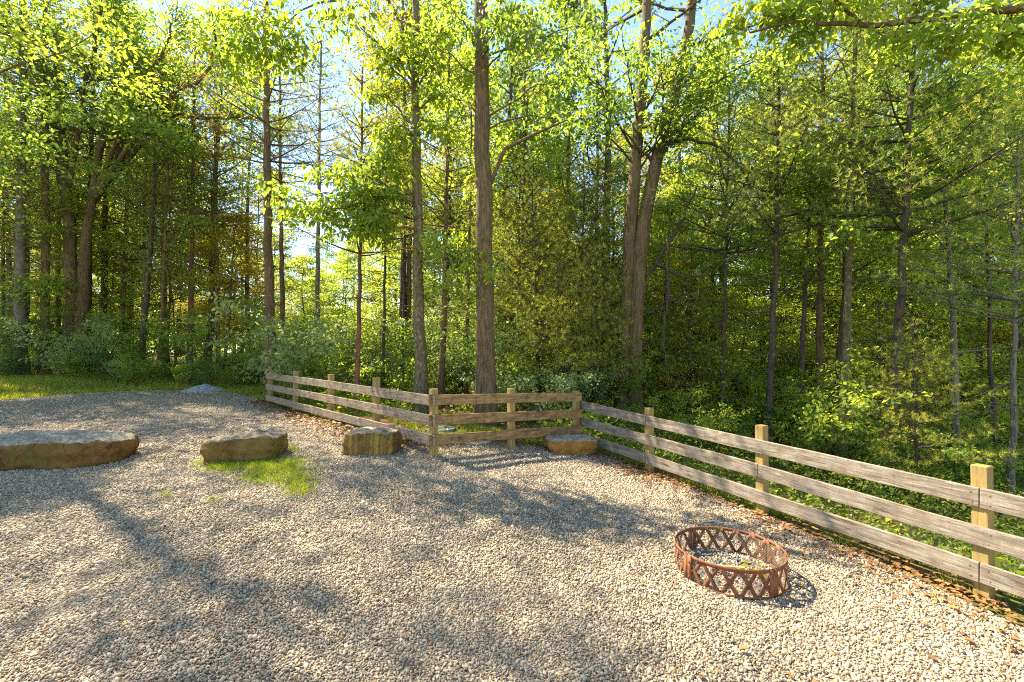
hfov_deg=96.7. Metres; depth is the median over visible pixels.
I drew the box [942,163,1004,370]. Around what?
pine tree
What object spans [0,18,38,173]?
forest tree
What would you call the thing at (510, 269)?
young pine
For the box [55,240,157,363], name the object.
understory tree
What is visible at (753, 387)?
shrub
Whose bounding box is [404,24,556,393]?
forest tree
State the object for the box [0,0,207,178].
hickory tree
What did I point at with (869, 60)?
forest tree
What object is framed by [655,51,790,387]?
forest tree
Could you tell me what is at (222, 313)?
understory tree
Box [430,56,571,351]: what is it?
forest tree
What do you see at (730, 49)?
forest tree
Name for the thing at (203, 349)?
shrub
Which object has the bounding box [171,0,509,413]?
maple tree
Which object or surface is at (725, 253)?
pine tree
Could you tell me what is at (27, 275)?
pine tree
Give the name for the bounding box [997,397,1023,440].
shrub
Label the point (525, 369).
shrub
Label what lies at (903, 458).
shrub
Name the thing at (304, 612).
gravel lot
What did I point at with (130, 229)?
forest tree
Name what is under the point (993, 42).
maple tree
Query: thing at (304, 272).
understory tree
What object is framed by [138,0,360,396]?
pine tree
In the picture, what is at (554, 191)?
understory tree
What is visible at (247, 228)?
understory tree
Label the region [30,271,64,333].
young pine
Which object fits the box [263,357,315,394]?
shrub
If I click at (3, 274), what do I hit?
pine tree
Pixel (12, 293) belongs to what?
understory tree
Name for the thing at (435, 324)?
shrub
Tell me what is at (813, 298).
understory tree
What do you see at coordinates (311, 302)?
understory tree
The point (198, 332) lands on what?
shrub
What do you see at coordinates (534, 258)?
young pine
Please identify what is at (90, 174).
pine tree
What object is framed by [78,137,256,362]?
understory tree
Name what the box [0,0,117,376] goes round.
pine tree
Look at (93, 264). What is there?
understory tree
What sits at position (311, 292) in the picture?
understory tree
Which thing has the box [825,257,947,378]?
understory tree
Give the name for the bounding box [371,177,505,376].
understory tree
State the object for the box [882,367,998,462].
shrub
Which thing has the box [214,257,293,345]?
understory tree
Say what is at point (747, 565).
fallen leaves
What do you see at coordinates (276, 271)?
pine tree
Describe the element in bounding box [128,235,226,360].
understory tree
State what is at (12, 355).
shrub
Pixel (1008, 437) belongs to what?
shrub
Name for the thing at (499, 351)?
shrub
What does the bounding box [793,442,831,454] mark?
shrub
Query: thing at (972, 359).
understory tree
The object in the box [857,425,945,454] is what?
shrub
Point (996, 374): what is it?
shrub
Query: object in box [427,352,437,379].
shrub
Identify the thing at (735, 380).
shrub
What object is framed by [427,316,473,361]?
shrub
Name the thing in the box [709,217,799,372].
understory tree
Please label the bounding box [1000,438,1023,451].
shrub
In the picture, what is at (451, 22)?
forest tree
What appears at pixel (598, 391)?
shrub
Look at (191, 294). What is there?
pine tree
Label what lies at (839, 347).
forest tree
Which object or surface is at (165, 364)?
shrub
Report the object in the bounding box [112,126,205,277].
forest tree
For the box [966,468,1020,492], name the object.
shrub
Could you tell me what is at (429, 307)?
understory tree
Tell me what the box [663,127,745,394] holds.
forest tree
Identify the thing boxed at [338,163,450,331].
understory tree
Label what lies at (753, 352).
shrub
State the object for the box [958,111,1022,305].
forest tree
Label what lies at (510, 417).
board fence
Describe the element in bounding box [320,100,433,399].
pine tree
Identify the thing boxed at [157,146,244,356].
forest tree
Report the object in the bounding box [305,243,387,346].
understory tree
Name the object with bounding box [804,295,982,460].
young pine
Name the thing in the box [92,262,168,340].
understory tree
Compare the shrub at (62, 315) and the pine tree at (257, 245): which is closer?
the shrub at (62, 315)
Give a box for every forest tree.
[0,0,102,208]
[0,0,209,369]
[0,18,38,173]
[0,101,96,310]
[28,87,207,353]
[53,51,237,364]
[57,52,245,373]
[76,130,182,367]
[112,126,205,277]
[120,0,307,365]
[121,166,238,356]
[156,214,204,354]
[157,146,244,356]
[172,60,315,350]
[230,169,313,281]
[240,239,289,304]
[327,0,466,373]
[327,2,474,340]
[327,178,433,338]
[347,0,519,380]
[353,225,399,302]
[354,148,432,315]
[370,255,398,321]
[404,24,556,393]
[412,131,473,330]
[424,0,592,390]
[424,96,534,312]
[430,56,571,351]
[474,0,673,355]
[491,0,714,388]
[507,83,611,358]
[526,145,598,292]
[526,153,577,300]
[586,121,673,294]
[617,49,767,387]
[653,165,732,338]
[654,30,794,402]
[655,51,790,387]
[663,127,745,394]
[674,43,835,325]
[678,124,936,447]
[691,105,836,359]
[729,0,1023,458]
[740,67,927,337]
[744,209,813,370]
[749,106,991,455]
[767,18,983,423]
[796,0,1013,365]
[799,59,1023,480]
[825,15,998,371]
[833,87,1012,441]
[840,184,1005,390]
[858,61,1023,456]
[889,30,1022,414]
[890,104,1023,429]
[923,51,1023,344]
[943,0,1023,443]
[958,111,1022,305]
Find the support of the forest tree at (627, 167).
on the forest floor
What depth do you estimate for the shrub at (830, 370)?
11.78 m
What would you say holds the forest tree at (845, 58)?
on the forest floor
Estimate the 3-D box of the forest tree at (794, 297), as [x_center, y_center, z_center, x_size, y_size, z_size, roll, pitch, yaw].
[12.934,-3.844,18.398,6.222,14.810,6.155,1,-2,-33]
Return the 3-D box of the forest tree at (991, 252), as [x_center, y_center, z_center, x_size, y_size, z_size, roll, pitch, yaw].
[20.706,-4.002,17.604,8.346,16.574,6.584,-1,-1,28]
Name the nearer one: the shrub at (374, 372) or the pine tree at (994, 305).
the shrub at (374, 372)
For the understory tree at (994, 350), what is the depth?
35.74 m
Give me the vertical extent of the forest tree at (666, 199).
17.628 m
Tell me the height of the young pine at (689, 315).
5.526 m
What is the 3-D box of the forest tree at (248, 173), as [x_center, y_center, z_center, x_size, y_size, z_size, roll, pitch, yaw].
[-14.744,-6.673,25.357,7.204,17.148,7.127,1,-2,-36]
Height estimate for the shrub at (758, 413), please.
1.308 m
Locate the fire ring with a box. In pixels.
[675,526,788,599]
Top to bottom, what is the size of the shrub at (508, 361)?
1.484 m
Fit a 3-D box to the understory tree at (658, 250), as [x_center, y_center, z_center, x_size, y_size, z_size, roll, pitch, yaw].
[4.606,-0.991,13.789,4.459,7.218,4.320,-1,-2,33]
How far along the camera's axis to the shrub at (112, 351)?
20.07 m
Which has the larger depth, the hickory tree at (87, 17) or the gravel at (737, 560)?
the hickory tree at (87, 17)
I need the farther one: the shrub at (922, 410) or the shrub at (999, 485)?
the shrub at (922, 410)
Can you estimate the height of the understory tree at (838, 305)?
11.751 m
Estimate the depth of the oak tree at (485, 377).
9.03 m
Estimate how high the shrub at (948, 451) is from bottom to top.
2.058 m
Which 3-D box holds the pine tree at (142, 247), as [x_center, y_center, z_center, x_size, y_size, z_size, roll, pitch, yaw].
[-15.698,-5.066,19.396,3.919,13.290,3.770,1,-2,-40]
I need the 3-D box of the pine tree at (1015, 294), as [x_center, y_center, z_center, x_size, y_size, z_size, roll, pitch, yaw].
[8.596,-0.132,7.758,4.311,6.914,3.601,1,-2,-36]
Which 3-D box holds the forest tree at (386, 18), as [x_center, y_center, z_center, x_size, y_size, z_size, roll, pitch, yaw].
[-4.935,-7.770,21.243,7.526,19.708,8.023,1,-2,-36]
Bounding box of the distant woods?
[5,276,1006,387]
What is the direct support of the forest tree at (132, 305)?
on the forest floor
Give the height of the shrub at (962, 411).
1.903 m
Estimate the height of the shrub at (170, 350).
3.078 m
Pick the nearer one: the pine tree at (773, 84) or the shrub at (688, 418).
the shrub at (688, 418)
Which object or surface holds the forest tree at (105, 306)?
on the forest floor
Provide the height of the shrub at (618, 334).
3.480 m
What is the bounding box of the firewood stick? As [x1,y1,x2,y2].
[716,564,744,568]
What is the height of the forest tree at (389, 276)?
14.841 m
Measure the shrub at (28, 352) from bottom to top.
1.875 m
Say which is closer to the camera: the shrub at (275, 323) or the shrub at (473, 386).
the shrub at (473, 386)
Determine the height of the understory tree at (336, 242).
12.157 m
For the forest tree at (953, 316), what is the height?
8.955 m
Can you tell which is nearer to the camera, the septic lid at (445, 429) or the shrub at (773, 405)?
the septic lid at (445, 429)
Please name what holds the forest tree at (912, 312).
on the forest floor
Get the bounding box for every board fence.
[266,371,434,445]
[428,388,581,456]
[579,401,1023,603]
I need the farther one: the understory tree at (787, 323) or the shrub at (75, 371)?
the understory tree at (787, 323)
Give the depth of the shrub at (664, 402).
13.28 m
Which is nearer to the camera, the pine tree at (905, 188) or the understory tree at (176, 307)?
the pine tree at (905, 188)
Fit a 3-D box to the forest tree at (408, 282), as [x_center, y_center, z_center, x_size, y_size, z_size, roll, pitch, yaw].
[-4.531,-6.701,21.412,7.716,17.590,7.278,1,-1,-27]
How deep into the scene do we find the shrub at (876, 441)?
10.03 m
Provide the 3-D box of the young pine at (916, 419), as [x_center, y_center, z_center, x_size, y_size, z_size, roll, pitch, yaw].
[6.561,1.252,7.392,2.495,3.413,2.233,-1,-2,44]
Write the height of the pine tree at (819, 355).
12.352 m
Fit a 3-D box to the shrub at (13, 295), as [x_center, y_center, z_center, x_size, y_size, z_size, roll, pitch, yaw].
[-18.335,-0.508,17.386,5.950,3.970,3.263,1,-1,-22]
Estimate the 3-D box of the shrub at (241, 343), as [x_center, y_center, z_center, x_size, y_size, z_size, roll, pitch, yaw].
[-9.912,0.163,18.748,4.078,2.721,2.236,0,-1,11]
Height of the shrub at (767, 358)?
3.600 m
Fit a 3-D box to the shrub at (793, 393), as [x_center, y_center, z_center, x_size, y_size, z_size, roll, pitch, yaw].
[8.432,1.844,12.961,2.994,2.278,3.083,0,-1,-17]
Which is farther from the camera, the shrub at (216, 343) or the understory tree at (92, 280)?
the understory tree at (92, 280)
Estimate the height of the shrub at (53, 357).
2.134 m
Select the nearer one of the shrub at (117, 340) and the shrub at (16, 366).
the shrub at (16, 366)
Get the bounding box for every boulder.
[0,429,138,470]
[199,428,287,463]
[341,426,402,455]
[343,425,353,431]
[544,434,597,455]
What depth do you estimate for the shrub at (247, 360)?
15.76 m
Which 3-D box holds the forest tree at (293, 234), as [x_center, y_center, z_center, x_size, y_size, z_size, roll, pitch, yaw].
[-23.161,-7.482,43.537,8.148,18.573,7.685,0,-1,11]
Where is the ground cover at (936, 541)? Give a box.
[583,387,1023,597]
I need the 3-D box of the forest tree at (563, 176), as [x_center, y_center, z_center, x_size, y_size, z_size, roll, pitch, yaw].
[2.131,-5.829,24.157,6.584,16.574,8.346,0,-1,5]
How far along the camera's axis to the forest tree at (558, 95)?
16.35 m
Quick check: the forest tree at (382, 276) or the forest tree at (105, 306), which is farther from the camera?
the forest tree at (382, 276)
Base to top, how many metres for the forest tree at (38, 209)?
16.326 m
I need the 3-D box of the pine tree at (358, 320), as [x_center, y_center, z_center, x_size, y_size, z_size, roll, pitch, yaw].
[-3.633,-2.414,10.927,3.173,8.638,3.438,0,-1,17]
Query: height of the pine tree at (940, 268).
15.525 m
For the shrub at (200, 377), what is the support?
on the forest floor
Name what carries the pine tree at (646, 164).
on the forest floor
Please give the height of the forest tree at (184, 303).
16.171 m
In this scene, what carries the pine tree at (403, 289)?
on the forest floor
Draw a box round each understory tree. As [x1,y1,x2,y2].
[0,132,160,337]
[0,143,37,316]
[0,182,160,341]
[0,222,50,313]
[5,171,159,343]
[30,246,100,311]
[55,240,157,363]
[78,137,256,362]
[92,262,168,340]
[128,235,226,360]
[149,268,187,331]
[165,207,279,369]
[167,252,233,322]
[180,231,278,352]
[197,287,244,349]
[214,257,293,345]
[257,241,305,320]
[274,252,345,343]
[274,274,314,337]
[285,268,339,329]
[289,233,356,330]
[289,277,343,334]
[294,267,339,326]
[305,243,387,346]
[306,239,393,341]
[320,258,369,335]
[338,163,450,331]
[354,268,399,340]
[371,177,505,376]
[386,263,455,338]
[396,157,518,334]
[397,273,457,337]
[411,289,440,351]
[427,173,525,332]
[456,199,556,326]
[493,184,602,358]
[563,150,671,335]
[599,189,742,413]
[613,171,758,393]
[643,259,741,412]
[646,203,751,394]
[673,215,787,406]
[692,258,807,425]
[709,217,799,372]
[726,305,755,366]
[745,179,917,383]
[745,247,813,367]
[756,168,965,419]
[757,206,918,381]
[759,267,840,385]
[780,248,922,381]
[791,291,872,375]
[793,142,1023,423]
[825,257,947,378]
[826,147,1023,400]
[857,256,1008,372]
[903,302,984,388]
[948,210,1023,374]
[948,214,1023,388]
[955,199,1014,371]
[966,318,1006,368]
[974,256,1023,354]
[975,297,1023,417]
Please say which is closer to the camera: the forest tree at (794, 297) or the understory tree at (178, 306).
the forest tree at (794, 297)
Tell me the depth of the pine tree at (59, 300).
20.99 m
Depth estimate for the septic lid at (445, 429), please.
8.06 m
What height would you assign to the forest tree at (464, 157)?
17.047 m
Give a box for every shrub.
[0,272,120,374]
[0,301,126,374]
[0,313,60,374]
[0,317,114,376]
[0,333,37,363]
[0,343,38,375]
[1,313,136,376]
[2,359,40,375]
[29,296,95,340]
[46,351,89,377]
[53,343,111,374]
[59,312,185,367]
[61,291,171,353]
[74,355,141,379]
[92,339,138,368]
[95,327,137,359]
[100,356,143,380]
[105,352,162,383]
[107,339,180,379]
[141,290,292,387]
[141,303,214,363]
[147,365,172,380]
[156,354,191,379]
[169,362,204,382]
[178,332,227,358]
[180,349,242,384]
[182,351,228,374]
[183,368,211,384]
[194,310,337,383]
[198,290,373,399]
[214,303,322,353]
[215,363,257,386]
[223,340,289,381]
[224,359,264,384]
[234,300,313,358]
[238,313,313,358]
[247,285,411,385]
[259,323,342,386]
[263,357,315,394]
[288,315,330,360]
[290,306,350,347]
[305,367,343,393]
[308,311,386,395]
[312,308,453,384]
[343,314,464,381]
[349,347,447,401]
[350,353,391,385]
[362,335,431,382]
[363,323,413,356]
[365,329,429,381]
[384,273,518,378]
[405,303,475,369]
[426,288,564,405]
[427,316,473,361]
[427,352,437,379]
[429,311,593,410]
[430,357,475,393]
[456,366,545,411]
[496,355,516,392]
[496,361,602,422]
[497,349,563,392]
[505,318,616,367]
[534,356,610,408]
[535,358,565,392]
[539,342,617,393]
[554,352,628,402]
[558,305,680,382]
[574,286,743,386]
[588,336,685,412]
[594,393,663,430]
[607,389,679,432]
[641,329,742,421]
[641,381,759,457]
[644,348,679,406]
[644,392,684,415]
[653,345,852,454]
[658,405,694,435]
[666,398,741,448]
[670,363,782,430]
[678,349,793,400]
[708,340,757,401]
[711,420,754,455]
[716,338,831,414]
[729,393,773,429]
[730,331,793,388]
[731,362,789,395]
[735,396,793,423]
[736,340,810,391]
[745,346,915,416]
[748,367,943,451]
[751,365,884,437]
[759,347,931,478]
[779,384,979,494]
[787,404,830,444]
[789,361,902,408]
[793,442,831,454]
[815,339,944,435]
[830,446,896,465]
[851,425,919,463]
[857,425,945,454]
[860,376,959,433]
[865,434,948,474]
[869,391,949,428]
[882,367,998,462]
[886,367,989,426]
[901,427,1023,504]
[903,371,999,427]
[919,472,958,504]
[928,391,1022,432]
[939,353,1023,454]
[940,424,1023,485]
[946,346,1022,423]
[964,396,1023,455]
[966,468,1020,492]
[967,445,1023,490]
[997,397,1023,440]
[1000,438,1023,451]
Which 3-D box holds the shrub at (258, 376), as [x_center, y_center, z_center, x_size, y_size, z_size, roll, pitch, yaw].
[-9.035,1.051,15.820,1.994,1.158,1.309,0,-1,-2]
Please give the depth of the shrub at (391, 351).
16.51 m
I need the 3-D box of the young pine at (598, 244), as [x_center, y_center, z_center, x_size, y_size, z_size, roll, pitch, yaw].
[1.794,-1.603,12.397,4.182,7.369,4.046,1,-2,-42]
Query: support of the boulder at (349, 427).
on the forest floor
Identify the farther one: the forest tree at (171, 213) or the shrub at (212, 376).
the forest tree at (171, 213)
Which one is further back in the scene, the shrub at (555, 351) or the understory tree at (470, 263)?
the understory tree at (470, 263)
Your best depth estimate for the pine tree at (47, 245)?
17.50 m
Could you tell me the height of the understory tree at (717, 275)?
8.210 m
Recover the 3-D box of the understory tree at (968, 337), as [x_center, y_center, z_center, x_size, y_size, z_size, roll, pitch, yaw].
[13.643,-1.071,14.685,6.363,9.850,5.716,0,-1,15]
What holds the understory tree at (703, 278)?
on the forest floor
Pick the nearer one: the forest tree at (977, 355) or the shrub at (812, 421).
the shrub at (812, 421)
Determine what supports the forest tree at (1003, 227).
on the forest floor
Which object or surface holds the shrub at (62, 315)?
on the forest floor
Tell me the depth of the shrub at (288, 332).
13.43 m
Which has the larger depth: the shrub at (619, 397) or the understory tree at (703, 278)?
the understory tree at (703, 278)
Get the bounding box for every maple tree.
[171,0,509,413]
[702,0,1023,88]
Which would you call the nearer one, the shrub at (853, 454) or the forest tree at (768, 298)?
the shrub at (853, 454)
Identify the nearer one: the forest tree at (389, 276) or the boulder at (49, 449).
the boulder at (49, 449)
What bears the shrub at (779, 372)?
on the forest floor
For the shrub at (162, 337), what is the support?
on the forest floor
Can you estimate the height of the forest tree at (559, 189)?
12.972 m
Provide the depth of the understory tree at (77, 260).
23.83 m
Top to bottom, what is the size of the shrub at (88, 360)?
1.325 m
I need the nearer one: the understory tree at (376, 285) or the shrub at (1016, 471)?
the shrub at (1016, 471)
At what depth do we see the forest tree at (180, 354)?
37.34 m
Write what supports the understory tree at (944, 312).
on the forest floor
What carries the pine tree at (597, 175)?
on the forest floor
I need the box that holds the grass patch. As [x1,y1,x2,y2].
[157,443,333,504]
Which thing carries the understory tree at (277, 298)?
on the forest floor
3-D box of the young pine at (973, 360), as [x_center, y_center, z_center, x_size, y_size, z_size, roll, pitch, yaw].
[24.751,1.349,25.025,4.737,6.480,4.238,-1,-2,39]
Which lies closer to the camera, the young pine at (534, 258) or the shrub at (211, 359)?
the young pine at (534, 258)
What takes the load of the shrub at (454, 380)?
on the forest floor
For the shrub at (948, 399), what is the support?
on the forest floor
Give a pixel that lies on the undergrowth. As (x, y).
(461, 406)
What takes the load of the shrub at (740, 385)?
on the forest floor
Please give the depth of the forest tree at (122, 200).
23.89 m
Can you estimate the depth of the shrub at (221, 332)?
23.13 m
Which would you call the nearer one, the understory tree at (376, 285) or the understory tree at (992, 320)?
the understory tree at (992, 320)
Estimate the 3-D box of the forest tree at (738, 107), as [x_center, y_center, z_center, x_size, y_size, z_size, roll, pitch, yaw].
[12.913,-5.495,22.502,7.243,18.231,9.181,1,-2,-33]
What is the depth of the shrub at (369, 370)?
14.08 m
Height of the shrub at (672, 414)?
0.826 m
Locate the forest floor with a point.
(1014, 602)
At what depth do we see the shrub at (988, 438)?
9.41 m
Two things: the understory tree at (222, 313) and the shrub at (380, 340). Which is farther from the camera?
the understory tree at (222, 313)
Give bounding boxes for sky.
[0,0,1023,351]
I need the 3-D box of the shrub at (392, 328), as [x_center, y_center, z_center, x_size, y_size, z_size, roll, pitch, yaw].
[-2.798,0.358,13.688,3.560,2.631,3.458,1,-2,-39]
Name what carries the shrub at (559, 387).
on the forest floor
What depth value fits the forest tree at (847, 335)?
9.34 m
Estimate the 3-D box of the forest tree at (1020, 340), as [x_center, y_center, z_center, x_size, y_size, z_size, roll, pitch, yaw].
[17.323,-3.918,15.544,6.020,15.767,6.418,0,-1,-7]
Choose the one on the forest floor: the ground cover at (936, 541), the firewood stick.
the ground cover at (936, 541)
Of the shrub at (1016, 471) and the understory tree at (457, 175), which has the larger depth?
the understory tree at (457, 175)
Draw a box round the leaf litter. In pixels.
[18,387,1023,681]
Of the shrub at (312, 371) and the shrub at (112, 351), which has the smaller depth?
the shrub at (312, 371)
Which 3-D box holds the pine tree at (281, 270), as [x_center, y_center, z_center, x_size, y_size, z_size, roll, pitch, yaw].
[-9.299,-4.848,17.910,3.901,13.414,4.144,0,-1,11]
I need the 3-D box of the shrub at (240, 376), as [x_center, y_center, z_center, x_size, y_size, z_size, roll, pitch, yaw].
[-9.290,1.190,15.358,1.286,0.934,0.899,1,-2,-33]
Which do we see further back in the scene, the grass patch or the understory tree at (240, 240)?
the understory tree at (240, 240)
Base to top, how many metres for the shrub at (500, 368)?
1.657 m
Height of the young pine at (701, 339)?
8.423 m
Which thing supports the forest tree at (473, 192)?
on the forest floor
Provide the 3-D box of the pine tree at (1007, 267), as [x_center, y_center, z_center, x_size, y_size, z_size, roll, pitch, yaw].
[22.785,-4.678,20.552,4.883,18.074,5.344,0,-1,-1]
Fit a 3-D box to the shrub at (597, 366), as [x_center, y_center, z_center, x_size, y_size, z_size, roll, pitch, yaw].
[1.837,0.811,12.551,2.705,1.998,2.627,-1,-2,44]
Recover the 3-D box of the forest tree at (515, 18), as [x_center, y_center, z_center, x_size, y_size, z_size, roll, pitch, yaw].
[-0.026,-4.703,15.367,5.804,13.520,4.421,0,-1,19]
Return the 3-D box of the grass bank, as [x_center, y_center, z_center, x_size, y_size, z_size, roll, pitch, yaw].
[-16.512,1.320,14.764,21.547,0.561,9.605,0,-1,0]
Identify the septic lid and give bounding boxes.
[424,425,455,431]
[462,441,490,444]
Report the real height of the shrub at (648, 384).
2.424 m
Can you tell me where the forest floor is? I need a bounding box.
[0,352,1023,627]
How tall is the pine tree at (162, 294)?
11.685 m
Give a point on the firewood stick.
(736, 567)
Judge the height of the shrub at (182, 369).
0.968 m
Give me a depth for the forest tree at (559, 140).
16.97 m
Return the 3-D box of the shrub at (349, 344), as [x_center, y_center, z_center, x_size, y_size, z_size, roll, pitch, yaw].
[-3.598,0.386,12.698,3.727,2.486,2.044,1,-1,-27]
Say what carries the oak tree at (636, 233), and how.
on the forest floor
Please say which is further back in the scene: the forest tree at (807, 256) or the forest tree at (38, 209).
the forest tree at (38, 209)
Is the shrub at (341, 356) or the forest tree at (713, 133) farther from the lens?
the forest tree at (713, 133)
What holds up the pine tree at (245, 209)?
on the forest floor
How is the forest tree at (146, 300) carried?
on the forest floor
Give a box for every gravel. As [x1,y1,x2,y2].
[690,550,769,594]
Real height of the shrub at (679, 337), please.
4.076 m
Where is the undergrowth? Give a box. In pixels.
[0,347,663,454]
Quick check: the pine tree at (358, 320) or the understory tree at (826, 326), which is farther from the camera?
the understory tree at (826, 326)
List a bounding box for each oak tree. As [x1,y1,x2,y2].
[0,0,297,373]
[392,0,627,425]
[547,0,806,423]
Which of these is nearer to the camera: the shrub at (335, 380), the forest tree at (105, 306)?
the shrub at (335, 380)
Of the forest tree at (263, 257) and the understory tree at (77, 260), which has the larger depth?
the forest tree at (263, 257)
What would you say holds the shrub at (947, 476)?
on the forest floor
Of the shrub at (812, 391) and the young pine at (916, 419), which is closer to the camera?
the young pine at (916, 419)
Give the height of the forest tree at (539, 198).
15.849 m
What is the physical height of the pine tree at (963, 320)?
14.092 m
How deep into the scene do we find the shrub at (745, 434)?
9.32 m
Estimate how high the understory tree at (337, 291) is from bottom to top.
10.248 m
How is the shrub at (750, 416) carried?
on the forest floor
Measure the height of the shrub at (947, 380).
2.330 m
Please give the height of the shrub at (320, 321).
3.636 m
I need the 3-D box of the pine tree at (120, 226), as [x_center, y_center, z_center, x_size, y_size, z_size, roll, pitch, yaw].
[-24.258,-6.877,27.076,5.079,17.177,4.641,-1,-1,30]
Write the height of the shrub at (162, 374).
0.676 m
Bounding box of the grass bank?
[0,369,267,402]
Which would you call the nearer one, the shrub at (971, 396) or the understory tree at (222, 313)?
the shrub at (971, 396)
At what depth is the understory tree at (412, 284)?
32.45 m
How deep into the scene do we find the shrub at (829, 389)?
16.67 m
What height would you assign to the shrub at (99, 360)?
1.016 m
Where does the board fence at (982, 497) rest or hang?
on the forest floor
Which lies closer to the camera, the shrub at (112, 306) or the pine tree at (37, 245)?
the pine tree at (37, 245)
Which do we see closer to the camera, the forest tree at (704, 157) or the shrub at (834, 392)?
the shrub at (834, 392)
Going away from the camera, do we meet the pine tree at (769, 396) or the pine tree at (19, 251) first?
the pine tree at (769, 396)
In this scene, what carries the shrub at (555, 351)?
on the forest floor
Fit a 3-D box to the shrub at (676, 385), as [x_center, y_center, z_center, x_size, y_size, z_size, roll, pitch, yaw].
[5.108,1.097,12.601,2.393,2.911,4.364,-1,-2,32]
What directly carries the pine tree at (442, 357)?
on the forest floor
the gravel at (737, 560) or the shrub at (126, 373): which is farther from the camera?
the shrub at (126, 373)
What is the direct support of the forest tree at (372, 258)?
on the forest floor
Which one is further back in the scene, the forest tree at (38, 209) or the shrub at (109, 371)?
the forest tree at (38, 209)
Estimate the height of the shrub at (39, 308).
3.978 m
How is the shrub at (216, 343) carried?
on the forest floor
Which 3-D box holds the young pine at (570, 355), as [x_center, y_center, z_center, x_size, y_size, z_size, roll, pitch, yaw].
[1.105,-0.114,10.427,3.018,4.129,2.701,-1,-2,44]
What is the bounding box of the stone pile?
[181,384,227,392]
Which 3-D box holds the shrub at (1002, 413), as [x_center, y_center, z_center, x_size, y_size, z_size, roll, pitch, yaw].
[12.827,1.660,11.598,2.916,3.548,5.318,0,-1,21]
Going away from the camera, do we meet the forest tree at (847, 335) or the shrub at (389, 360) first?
the forest tree at (847, 335)
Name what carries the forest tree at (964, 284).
on the forest floor
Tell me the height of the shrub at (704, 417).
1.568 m
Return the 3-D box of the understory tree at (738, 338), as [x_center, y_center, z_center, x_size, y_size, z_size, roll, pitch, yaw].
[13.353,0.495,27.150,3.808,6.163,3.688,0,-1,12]
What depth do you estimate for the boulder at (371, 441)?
5.95 m
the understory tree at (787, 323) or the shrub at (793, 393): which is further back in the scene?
the understory tree at (787, 323)
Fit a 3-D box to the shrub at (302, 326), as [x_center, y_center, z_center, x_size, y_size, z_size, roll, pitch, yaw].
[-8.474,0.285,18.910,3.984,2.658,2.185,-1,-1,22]
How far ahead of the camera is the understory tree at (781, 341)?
14.08 m
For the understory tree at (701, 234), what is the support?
on the forest floor
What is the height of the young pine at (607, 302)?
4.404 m
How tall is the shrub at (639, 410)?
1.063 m
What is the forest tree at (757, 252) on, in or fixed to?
on the forest floor
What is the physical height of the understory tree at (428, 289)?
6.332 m
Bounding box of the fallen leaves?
[733,560,768,577]
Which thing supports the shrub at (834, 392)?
on the forest floor
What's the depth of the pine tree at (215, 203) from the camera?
18.95 m
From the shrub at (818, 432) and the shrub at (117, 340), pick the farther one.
the shrub at (117, 340)
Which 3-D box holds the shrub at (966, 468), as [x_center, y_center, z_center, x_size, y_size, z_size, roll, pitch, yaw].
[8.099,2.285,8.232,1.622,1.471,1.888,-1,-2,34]
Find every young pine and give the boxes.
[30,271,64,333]
[447,157,575,388]
[454,153,614,408]
[497,254,582,345]
[506,145,662,397]
[506,252,622,409]
[507,213,588,366]
[541,248,661,412]
[567,195,669,402]
[616,202,737,405]
[643,235,745,424]
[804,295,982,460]
[824,317,1023,508]
[939,319,1000,388]
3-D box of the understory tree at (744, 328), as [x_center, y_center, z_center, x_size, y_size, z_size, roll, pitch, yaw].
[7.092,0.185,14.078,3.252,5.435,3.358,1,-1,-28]
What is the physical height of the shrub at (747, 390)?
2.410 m
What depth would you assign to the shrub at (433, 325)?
12.52 m
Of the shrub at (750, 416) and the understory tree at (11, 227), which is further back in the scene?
the understory tree at (11, 227)
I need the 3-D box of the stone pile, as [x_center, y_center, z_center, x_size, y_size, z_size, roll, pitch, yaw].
[-9.350,1.459,13.804,1.537,0.340,1.500,0,-1,0]
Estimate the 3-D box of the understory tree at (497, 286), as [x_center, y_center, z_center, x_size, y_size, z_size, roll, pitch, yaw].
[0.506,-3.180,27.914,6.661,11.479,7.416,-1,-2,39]
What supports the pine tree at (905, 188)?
on the forest floor
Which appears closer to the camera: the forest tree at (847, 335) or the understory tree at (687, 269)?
the forest tree at (847, 335)
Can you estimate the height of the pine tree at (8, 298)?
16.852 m
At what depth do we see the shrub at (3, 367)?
16.75 m
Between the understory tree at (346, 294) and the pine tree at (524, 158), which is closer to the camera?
the pine tree at (524, 158)
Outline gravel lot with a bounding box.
[0,390,1022,681]
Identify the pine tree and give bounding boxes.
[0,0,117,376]
[0,0,149,375]
[0,12,55,351]
[0,14,99,368]
[0,33,110,341]
[0,41,81,372]
[0,49,80,370]
[27,0,165,367]
[56,11,185,355]
[77,117,138,294]
[92,96,197,351]
[111,80,219,375]
[116,32,258,363]
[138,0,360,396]
[151,64,277,368]
[158,67,263,370]
[207,134,278,351]
[220,168,288,337]
[224,72,335,339]
[256,24,373,376]
[256,216,292,315]
[266,52,425,399]
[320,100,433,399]
[362,148,469,385]
[388,26,516,406]
[448,18,595,372]
[542,35,663,393]
[627,138,661,339]
[641,76,828,430]
[675,40,913,460]
[699,2,873,419]
[706,3,954,450]
[753,0,1023,492]
[856,121,1023,493]
[882,35,1023,426]
[889,167,1007,384]
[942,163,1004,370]
[967,100,1023,362]
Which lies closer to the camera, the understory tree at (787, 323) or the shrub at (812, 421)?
the shrub at (812, 421)

